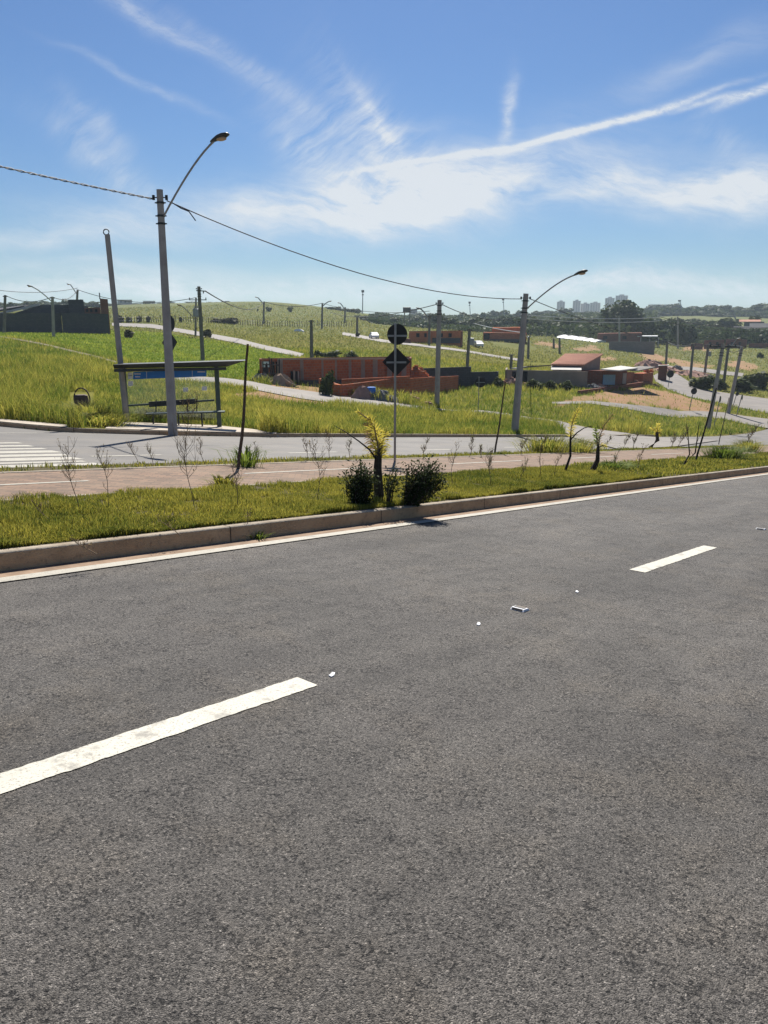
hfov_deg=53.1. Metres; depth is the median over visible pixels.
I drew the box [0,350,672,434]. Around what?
tall grass
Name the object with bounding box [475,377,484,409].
road sign
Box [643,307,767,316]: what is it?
woodland
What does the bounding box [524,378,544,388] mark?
shrub
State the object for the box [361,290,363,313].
telecom mast
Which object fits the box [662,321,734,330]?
power cable
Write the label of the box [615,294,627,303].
apartment tower
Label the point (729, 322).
tree
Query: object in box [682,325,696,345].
tree
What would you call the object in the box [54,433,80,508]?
weed
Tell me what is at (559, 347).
utility pole
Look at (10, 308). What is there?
house
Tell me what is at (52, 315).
street lamp
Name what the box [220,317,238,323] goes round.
shrub
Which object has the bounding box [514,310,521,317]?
tree
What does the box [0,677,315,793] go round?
lane marking
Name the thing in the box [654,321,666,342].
tree
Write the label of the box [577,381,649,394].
brick wall
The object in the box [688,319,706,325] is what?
tree
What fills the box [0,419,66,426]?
pavement
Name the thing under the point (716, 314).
tree
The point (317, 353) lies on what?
shrub
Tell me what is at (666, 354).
utility pole
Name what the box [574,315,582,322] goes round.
tree
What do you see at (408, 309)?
water tank
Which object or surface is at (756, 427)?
weed
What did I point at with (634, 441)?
weed
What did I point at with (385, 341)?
street
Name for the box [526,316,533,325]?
tree
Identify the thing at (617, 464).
grass clump
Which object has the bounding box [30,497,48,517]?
weed
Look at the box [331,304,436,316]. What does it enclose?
power cable
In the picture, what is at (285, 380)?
sand pile
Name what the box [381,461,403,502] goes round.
shrub
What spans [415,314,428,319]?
tree
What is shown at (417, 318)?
tree
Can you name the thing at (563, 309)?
tree
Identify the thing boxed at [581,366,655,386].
brick shack
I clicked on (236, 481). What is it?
weed
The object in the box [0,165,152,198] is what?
power cable
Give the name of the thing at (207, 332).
shrub
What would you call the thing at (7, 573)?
gutter
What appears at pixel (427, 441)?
weed
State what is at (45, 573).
edge line
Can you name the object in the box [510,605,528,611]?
road stud
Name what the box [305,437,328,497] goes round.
weed
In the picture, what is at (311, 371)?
brick house shell
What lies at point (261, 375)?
sand pile
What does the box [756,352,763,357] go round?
shrub
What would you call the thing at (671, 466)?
mown grass
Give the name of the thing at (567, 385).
shrub
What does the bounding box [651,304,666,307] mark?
tree
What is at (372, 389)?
blue drum
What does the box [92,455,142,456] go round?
lane marking
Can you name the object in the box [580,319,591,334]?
tree
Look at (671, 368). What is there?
rubble pile
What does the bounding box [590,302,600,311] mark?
apartment tower
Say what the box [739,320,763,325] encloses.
house
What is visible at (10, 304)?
tree
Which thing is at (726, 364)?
street lamp
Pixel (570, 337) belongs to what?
sheeted greenhouse
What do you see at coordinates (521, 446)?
weed
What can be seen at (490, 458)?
weed
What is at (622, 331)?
power cable
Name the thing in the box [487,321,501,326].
tree
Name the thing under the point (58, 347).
dirt track
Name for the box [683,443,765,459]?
grass clump
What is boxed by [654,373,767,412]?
street
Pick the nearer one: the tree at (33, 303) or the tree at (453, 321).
the tree at (453, 321)
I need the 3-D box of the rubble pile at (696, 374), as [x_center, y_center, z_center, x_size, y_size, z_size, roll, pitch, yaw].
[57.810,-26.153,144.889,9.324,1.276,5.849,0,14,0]
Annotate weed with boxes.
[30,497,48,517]
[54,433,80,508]
[70,535,96,554]
[95,444,115,504]
[125,441,138,466]
[144,442,153,461]
[155,514,179,534]
[169,389,200,508]
[196,437,204,463]
[230,458,242,506]
[301,435,309,456]
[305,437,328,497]
[323,429,333,457]
[346,437,351,455]
[421,436,429,458]
[448,439,459,482]
[468,435,473,456]
[483,448,494,481]
[518,434,532,452]
[519,458,528,479]
[538,434,547,477]
[630,431,638,447]
[637,443,648,467]
[670,428,677,446]
[676,423,689,448]
[745,424,758,441]
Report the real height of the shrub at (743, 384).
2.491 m
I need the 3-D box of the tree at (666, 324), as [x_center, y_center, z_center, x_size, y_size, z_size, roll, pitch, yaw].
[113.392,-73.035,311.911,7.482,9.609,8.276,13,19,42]
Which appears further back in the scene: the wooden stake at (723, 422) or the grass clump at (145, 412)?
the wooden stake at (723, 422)
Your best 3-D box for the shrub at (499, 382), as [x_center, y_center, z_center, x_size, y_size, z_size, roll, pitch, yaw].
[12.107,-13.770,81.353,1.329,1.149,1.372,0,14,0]
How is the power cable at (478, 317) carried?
attached to the utility pole at (439, 303)
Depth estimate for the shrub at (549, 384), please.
82.28 m
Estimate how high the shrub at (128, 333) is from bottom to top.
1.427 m
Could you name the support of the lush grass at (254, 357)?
on the ground at (666, 400)
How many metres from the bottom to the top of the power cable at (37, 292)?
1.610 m
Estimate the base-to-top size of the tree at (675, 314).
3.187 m
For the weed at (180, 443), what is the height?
1.396 m
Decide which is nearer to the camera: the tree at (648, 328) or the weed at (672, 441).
the weed at (672, 441)
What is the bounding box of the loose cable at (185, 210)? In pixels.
[172,202,195,220]
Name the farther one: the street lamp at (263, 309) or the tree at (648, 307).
the tree at (648, 307)
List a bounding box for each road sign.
[162,316,176,348]
[383,323,409,461]
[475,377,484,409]
[667,370,673,386]
[689,388,696,409]
[714,396,720,425]
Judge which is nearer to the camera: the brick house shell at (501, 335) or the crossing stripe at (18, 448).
the crossing stripe at (18, 448)
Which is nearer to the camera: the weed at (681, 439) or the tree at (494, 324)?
the weed at (681, 439)
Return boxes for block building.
[0,293,110,334]
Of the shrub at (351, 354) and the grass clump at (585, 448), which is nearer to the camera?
the grass clump at (585, 448)
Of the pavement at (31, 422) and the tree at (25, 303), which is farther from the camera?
the tree at (25, 303)
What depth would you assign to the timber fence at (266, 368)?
61.81 m
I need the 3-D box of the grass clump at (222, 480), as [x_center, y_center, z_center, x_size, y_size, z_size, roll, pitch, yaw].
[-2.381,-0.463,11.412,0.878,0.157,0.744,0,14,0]
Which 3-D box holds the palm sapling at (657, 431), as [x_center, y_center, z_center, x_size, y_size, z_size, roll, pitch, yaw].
[11.582,-3.237,32.805,0.562,1.163,0.414,0,14,0]
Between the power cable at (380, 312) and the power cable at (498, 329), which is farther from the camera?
the power cable at (380, 312)
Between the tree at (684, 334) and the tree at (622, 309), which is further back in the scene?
the tree at (622, 309)
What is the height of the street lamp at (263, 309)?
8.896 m
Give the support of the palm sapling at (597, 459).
on the verge at (285, 490)
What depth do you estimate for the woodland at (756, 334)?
292.09 m
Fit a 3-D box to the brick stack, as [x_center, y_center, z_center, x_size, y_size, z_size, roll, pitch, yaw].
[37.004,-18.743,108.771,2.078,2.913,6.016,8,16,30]
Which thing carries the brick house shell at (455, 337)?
on the ground at (666, 400)
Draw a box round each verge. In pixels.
[0,445,767,471]
[1,463,763,548]
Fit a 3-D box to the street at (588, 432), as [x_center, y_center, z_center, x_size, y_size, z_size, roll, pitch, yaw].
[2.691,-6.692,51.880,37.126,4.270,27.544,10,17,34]
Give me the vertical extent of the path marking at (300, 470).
0.361 m
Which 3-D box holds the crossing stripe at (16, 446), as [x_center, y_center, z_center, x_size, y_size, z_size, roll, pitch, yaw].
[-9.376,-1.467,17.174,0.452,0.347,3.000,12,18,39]
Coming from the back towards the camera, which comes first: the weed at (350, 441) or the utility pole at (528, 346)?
the utility pole at (528, 346)
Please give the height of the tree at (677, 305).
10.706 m
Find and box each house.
[0,305,28,310]
[551,353,602,370]
[734,326,757,328]
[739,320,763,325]
[749,323,767,328]
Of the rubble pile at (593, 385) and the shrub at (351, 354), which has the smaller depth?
the rubble pile at (593, 385)
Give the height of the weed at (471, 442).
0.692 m
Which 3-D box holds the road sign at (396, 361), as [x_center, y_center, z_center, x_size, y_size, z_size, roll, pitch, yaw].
[0.279,-2.515,17.216,0.630,3.341,0.076,-1,14,-6]
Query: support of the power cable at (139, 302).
attached to the utility pole at (195, 312)
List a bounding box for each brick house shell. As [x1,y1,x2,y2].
[259,356,411,384]
[404,330,462,346]
[483,327,526,343]
[597,332,658,346]
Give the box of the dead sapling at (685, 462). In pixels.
[682,424,700,464]
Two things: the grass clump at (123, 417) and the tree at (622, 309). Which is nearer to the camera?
the grass clump at (123, 417)
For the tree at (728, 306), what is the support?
on the ground at (666, 400)
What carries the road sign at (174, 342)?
on the ground at (666, 400)
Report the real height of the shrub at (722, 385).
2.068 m
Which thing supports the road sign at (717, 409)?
on the tall grass at (26, 350)
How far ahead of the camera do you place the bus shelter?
29.09 m
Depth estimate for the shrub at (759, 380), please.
132.62 m
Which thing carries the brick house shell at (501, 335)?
on the ground at (666, 400)
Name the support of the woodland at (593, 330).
on the ground at (666, 400)
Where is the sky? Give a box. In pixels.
[0,0,767,314]
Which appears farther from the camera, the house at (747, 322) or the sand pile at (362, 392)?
the house at (747, 322)
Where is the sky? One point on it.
(492, 149)
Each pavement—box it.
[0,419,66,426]
[106,422,277,435]
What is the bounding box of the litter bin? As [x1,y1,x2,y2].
[73,387,90,408]
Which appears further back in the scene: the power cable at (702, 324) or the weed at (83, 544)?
the power cable at (702, 324)
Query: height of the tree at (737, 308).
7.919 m
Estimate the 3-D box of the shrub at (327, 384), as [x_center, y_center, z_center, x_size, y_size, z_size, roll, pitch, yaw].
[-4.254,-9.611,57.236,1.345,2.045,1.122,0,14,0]
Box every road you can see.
[0,426,767,467]
[0,475,767,1023]
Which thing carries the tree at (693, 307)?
on the ground at (666, 400)
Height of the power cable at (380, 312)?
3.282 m
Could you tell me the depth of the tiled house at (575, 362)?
95.46 m
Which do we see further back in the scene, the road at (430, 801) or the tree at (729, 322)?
the tree at (729, 322)
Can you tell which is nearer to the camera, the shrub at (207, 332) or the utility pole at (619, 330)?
the shrub at (207, 332)
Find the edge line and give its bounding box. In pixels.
[0,473,767,581]
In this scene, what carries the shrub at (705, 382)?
on the ground at (666, 400)
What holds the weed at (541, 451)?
on the verge at (285, 490)
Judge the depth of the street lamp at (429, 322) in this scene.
155.05 m
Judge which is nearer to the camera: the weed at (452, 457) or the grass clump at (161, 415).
the weed at (452, 457)
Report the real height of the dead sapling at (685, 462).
1.273 m
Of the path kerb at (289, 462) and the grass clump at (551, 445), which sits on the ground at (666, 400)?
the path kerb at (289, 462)
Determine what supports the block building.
on the ground at (666, 400)
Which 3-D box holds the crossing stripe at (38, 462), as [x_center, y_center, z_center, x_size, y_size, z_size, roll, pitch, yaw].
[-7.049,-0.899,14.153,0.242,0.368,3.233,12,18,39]
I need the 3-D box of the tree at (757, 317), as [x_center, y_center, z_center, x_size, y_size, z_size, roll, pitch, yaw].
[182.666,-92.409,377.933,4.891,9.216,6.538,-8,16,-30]
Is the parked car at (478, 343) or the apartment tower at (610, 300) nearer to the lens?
the parked car at (478, 343)
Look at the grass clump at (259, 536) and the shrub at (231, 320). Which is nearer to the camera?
the grass clump at (259, 536)
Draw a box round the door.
[622,373,626,383]
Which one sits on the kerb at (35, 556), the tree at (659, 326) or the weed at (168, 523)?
the weed at (168, 523)
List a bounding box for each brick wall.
[319,376,409,396]
[384,376,458,392]
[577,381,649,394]
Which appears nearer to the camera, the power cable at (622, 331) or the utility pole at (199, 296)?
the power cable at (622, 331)
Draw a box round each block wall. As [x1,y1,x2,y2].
[423,366,470,386]
[470,371,498,384]
[609,342,654,354]
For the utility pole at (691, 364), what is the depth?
137.01 m
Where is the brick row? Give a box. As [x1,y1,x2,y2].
[691,339,767,348]
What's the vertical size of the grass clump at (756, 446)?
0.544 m
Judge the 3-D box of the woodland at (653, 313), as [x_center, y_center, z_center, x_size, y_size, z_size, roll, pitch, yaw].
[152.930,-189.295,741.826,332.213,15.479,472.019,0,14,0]
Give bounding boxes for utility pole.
[2,295,6,332]
[103,229,128,420]
[177,298,206,336]
[196,286,205,360]
[310,320,313,357]
[356,317,357,332]
[434,300,442,405]
[465,329,473,366]
[509,354,513,368]
[527,336,530,358]
[558,338,560,352]
[618,318,619,341]
[665,342,667,363]
[689,345,694,378]
[703,345,711,372]
[706,344,736,428]
[726,346,744,413]
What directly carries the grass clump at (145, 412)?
on the tall grass at (26, 386)
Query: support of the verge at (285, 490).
on the ground at (666, 400)
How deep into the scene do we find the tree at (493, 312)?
665.32 m
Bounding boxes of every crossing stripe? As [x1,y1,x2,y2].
[0,445,35,446]
[0,448,44,449]
[0,450,57,452]
[0,454,71,456]
[0,457,80,460]
[0,461,86,463]
[0,463,99,467]
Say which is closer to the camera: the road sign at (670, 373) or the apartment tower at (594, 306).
the road sign at (670, 373)
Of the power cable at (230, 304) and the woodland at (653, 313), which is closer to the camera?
the power cable at (230, 304)
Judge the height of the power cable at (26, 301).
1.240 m
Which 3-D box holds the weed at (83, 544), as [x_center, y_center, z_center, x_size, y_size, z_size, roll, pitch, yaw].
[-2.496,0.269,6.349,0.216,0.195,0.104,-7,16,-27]
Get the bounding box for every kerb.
[0,422,653,436]
[0,447,724,472]
[0,462,616,500]
[0,466,767,570]
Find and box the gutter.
[0,472,767,577]
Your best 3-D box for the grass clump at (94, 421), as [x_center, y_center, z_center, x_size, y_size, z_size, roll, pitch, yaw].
[-9.749,-3.177,26.231,4.210,0.445,4.163,9,17,33]
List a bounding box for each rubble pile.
[503,377,525,384]
[585,383,603,389]
[634,359,661,366]
[652,366,680,371]
[674,370,712,377]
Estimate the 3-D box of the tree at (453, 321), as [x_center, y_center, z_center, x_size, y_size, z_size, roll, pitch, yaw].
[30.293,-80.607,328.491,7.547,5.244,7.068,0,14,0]
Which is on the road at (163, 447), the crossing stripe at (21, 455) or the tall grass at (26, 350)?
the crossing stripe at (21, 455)
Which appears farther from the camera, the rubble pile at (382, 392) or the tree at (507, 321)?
the tree at (507, 321)
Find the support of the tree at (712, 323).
on the ground at (666, 400)
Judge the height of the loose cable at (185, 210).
0.575 m
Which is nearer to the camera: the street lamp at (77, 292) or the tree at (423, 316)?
the street lamp at (77, 292)
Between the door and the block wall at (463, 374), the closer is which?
the block wall at (463, 374)
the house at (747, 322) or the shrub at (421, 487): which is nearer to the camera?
the shrub at (421, 487)
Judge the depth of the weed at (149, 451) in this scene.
13.44 m
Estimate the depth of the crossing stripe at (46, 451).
16.72 m
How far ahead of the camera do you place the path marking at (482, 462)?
18.61 m
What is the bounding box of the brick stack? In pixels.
[634,369,653,383]
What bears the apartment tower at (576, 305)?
on the ground at (666, 400)
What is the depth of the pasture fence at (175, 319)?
221.36 m
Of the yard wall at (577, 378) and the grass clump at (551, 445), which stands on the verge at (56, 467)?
the grass clump at (551, 445)
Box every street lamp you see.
[27,285,54,336]
[67,284,78,299]
[152,132,229,435]
[255,297,264,323]
[321,301,330,328]
[338,302,345,322]
[416,307,430,344]
[511,270,587,432]
[723,338,740,381]
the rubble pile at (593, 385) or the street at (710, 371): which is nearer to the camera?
the rubble pile at (593, 385)
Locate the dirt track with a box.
[3,336,116,362]
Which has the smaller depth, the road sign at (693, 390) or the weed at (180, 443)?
the weed at (180, 443)
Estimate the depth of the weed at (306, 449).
16.20 m
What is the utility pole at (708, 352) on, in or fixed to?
on the ground at (666, 400)
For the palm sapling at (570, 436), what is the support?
on the verge at (285, 490)
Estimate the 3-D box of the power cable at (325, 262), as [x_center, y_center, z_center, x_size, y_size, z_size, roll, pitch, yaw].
[0.240,-10.352,31.901,0.034,2.552,21.453,12,18,39]
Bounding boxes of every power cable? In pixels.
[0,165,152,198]
[0,288,76,292]
[5,295,47,301]
[79,290,195,302]
[167,200,509,298]
[206,291,263,309]
[266,302,320,306]
[323,303,427,312]
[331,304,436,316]
[442,304,521,319]
[474,323,519,332]
[531,299,718,344]
[661,317,767,327]
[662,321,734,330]
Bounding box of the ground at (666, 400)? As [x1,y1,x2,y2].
[0,302,767,436]
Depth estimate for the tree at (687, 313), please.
686.92 m
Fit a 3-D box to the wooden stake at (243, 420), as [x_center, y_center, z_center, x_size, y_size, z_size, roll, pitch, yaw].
[-2.525,-1.780,13.677,0.338,2.372,0.066,-2,14,-9]
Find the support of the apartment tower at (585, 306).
on the ground at (666, 400)
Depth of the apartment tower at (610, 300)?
1345.78 m
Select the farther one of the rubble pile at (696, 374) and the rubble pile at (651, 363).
the rubble pile at (651, 363)
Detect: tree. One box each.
[6,302,14,310]
[17,300,30,309]
[30,302,44,307]
[61,300,68,304]
[85,301,99,307]
[388,316,403,321]
[407,315,420,320]
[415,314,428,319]
[431,312,444,322]
[435,317,448,325]
[448,318,458,324]
[459,321,471,327]
[467,316,482,324]
[479,312,486,319]
[487,310,499,315]
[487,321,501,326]
[500,316,515,325]
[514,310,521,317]
[514,317,528,326]
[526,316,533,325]
[529,317,540,330]
[559,307,573,313]
[560,316,573,334]
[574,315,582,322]
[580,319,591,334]
[599,299,644,332]
[636,317,656,341]
[644,305,659,309]
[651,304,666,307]
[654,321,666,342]
[659,312,680,315]
[660,320,670,340]
[666,303,682,308]
[667,317,684,323]
[670,321,689,344]
[681,312,705,315]
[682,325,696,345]
[685,318,695,323]
[686,306,702,308]
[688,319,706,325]
[704,313,723,315]
[705,319,717,327]
[714,317,742,328]
[718,304,732,309]
[730,306,750,310]
[741,308,759,311]
[748,315,760,319]
[752,303,767,310]
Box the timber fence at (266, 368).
[262,357,279,377]
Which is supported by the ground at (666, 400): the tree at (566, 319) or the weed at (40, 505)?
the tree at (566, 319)
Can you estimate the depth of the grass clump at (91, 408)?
27.44 m
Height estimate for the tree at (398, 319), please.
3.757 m
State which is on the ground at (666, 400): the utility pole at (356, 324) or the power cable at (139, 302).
the utility pole at (356, 324)
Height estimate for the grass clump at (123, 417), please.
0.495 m
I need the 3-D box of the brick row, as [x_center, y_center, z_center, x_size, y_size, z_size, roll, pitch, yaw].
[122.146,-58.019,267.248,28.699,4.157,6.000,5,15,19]
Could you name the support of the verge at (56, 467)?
on the ground at (666, 400)
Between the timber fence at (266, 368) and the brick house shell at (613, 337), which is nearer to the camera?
the timber fence at (266, 368)
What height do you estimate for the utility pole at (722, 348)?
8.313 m
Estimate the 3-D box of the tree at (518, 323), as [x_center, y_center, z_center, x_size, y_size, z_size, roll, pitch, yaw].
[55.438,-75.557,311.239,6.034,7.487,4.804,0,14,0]
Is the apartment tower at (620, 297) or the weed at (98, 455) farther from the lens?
the apartment tower at (620, 297)
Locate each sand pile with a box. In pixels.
[249,373,270,381]
[269,373,298,386]
[351,386,371,399]
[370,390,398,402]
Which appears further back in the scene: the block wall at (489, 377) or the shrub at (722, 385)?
the shrub at (722, 385)
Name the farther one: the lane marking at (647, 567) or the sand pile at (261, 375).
the sand pile at (261, 375)
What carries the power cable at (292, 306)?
attached to the street lamp at (263, 309)
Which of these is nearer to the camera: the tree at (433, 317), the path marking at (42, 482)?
the path marking at (42, 482)
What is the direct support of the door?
in the brick shack
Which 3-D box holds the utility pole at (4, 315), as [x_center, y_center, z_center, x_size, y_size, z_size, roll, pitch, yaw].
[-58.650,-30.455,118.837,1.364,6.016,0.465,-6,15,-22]
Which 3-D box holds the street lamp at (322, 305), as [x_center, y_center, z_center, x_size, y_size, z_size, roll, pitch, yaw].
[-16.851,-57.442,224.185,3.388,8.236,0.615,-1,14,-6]
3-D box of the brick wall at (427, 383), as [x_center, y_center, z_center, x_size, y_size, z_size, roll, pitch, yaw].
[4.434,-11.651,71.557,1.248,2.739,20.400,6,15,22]
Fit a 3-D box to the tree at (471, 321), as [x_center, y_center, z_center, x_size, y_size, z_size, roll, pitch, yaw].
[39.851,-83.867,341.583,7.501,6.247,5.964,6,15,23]
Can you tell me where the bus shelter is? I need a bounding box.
[113,360,244,426]
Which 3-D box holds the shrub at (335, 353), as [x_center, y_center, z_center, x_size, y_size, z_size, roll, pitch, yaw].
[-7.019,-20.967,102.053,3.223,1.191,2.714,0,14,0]
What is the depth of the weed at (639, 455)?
19.05 m
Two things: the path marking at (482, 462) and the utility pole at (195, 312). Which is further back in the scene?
the utility pole at (195, 312)
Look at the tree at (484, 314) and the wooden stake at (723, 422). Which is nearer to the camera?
the wooden stake at (723, 422)
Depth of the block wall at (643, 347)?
228.12 m
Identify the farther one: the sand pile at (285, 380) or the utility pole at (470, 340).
the utility pole at (470, 340)
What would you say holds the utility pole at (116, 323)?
on the ground at (666, 400)
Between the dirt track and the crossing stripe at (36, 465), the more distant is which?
the dirt track
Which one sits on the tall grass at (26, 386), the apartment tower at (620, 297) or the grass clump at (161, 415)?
the grass clump at (161, 415)
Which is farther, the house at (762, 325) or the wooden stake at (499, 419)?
the house at (762, 325)
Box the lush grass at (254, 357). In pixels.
[0,330,294,378]
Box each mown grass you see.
[565,451,767,476]
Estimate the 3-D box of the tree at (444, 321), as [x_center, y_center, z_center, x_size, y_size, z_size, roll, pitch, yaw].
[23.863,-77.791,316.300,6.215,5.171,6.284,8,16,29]
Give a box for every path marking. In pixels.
[0,480,87,484]
[245,468,352,473]
[454,460,521,463]
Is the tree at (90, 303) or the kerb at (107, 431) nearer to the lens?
the kerb at (107, 431)
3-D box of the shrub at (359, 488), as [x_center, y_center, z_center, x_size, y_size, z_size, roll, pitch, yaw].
[-0.325,-0.312,9.978,0.571,0.864,0.536,0,14,0]
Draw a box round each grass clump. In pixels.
[28,411,151,426]
[39,400,134,416]
[80,408,146,426]
[130,406,166,417]
[138,406,177,418]
[177,409,200,419]
[195,409,222,420]
[200,473,247,484]
[205,444,266,467]
[247,531,274,539]
[504,433,595,453]
[531,437,631,452]
[578,459,643,469]
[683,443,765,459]
[726,438,767,451]
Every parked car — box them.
[369,332,378,338]
[473,341,483,347]
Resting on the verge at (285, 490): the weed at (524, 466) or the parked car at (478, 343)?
the weed at (524, 466)
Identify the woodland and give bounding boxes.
[367,313,630,338]
[375,310,656,320]
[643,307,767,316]
[644,323,767,344]
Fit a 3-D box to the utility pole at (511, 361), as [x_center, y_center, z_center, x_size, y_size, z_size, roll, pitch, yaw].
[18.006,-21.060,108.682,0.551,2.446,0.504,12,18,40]
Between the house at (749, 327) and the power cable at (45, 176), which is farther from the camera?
the house at (749, 327)
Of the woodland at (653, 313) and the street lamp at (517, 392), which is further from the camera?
the woodland at (653, 313)
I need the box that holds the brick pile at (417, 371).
[411,365,434,393]
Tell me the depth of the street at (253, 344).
143.58 m
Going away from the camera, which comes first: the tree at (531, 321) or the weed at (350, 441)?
the weed at (350, 441)
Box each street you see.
[112,323,302,355]
[177,377,716,448]
[342,332,517,359]
[553,401,767,427]
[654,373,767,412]
[669,366,743,375]
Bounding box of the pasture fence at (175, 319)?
[119,315,351,326]
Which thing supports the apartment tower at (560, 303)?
on the ground at (666, 400)
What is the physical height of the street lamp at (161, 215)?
9.148 m
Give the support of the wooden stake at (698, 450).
on the verge at (285, 490)
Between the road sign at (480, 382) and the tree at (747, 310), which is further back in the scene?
the tree at (747, 310)
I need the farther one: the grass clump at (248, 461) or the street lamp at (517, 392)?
the street lamp at (517, 392)
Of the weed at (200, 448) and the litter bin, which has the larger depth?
the litter bin
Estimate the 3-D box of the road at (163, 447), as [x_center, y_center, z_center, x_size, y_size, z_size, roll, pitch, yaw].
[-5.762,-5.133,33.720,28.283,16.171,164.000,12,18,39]
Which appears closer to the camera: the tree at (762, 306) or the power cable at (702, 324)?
the power cable at (702, 324)
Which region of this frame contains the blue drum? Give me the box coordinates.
[367,387,375,393]
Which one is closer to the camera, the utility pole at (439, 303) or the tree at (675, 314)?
the utility pole at (439, 303)
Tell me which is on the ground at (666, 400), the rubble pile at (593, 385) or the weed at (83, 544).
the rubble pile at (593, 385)
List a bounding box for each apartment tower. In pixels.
[557,300,564,310]
[572,300,580,311]
[580,302,589,311]
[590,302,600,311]
[605,297,614,309]
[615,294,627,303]
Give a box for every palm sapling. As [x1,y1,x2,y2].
[334,408,391,497]
[564,407,590,470]
[590,413,614,470]
[649,423,662,447]
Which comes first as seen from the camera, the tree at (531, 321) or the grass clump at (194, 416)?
the grass clump at (194, 416)
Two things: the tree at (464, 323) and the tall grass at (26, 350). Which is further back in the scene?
the tree at (464, 323)
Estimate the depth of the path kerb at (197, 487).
11.20 m
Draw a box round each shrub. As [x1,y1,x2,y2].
[124,329,134,337]
[203,329,211,337]
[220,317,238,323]
[313,350,323,357]
[318,370,335,394]
[322,350,341,356]
[337,455,379,504]
[343,351,358,356]
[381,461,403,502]
[396,452,450,506]
[492,376,503,386]
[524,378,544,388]
[544,380,557,389]
[558,380,573,389]
[689,374,714,389]
[711,378,729,389]
[735,377,759,391]
[741,371,767,388]
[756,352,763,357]
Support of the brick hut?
on the ground at (666, 400)
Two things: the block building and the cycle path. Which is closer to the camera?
the cycle path
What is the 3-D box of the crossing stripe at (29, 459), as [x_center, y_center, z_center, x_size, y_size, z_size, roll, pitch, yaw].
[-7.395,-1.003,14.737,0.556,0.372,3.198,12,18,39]
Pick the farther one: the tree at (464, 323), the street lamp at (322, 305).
the tree at (464, 323)
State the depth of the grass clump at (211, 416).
31.00 m
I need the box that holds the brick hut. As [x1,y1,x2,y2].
[658,364,668,380]
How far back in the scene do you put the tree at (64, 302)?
403.79 m
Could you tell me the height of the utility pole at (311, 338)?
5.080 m
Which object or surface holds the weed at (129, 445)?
on the verge at (56, 467)
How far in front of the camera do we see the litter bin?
28.96 m
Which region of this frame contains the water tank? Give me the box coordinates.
[403,307,410,326]
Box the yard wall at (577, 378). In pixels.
[505,365,587,387]
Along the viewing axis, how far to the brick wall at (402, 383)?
59.87 m
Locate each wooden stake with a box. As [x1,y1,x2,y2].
[236,344,248,468]
[494,382,505,452]
[695,388,716,459]
[718,399,728,443]
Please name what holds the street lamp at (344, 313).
on the ground at (666, 400)
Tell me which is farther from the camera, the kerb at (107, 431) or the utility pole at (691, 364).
the utility pole at (691, 364)
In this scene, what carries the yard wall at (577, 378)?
on the ground at (666, 400)
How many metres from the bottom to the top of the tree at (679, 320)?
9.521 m
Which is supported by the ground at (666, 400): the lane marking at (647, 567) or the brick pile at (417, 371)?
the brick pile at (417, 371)
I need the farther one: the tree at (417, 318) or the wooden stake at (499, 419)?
the tree at (417, 318)
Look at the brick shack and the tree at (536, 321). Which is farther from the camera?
the tree at (536, 321)
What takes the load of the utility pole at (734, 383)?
on the ground at (666, 400)
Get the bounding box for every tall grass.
[0,333,767,434]
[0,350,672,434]
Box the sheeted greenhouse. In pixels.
[556,335,605,341]
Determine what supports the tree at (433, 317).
on the ground at (666, 400)
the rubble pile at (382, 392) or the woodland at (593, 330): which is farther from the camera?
the woodland at (593, 330)
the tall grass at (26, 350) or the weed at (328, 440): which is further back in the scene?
the tall grass at (26, 350)
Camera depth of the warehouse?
587.08 m
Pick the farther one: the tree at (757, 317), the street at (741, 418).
the tree at (757, 317)
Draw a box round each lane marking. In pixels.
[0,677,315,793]
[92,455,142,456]
[629,546,716,571]
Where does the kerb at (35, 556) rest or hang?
on the ground at (666, 400)
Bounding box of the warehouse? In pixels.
[117,300,131,304]
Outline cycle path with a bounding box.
[0,446,767,498]
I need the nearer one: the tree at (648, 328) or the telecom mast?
the tree at (648, 328)
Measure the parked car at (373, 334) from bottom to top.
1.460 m
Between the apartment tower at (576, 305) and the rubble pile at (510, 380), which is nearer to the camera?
the rubble pile at (510, 380)
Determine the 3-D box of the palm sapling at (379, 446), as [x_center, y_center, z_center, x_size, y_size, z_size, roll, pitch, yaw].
[-0.267,-0.784,10.649,0.799,1.294,0.490,0,14,0]
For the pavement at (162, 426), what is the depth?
27.82 m
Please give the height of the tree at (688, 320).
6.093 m

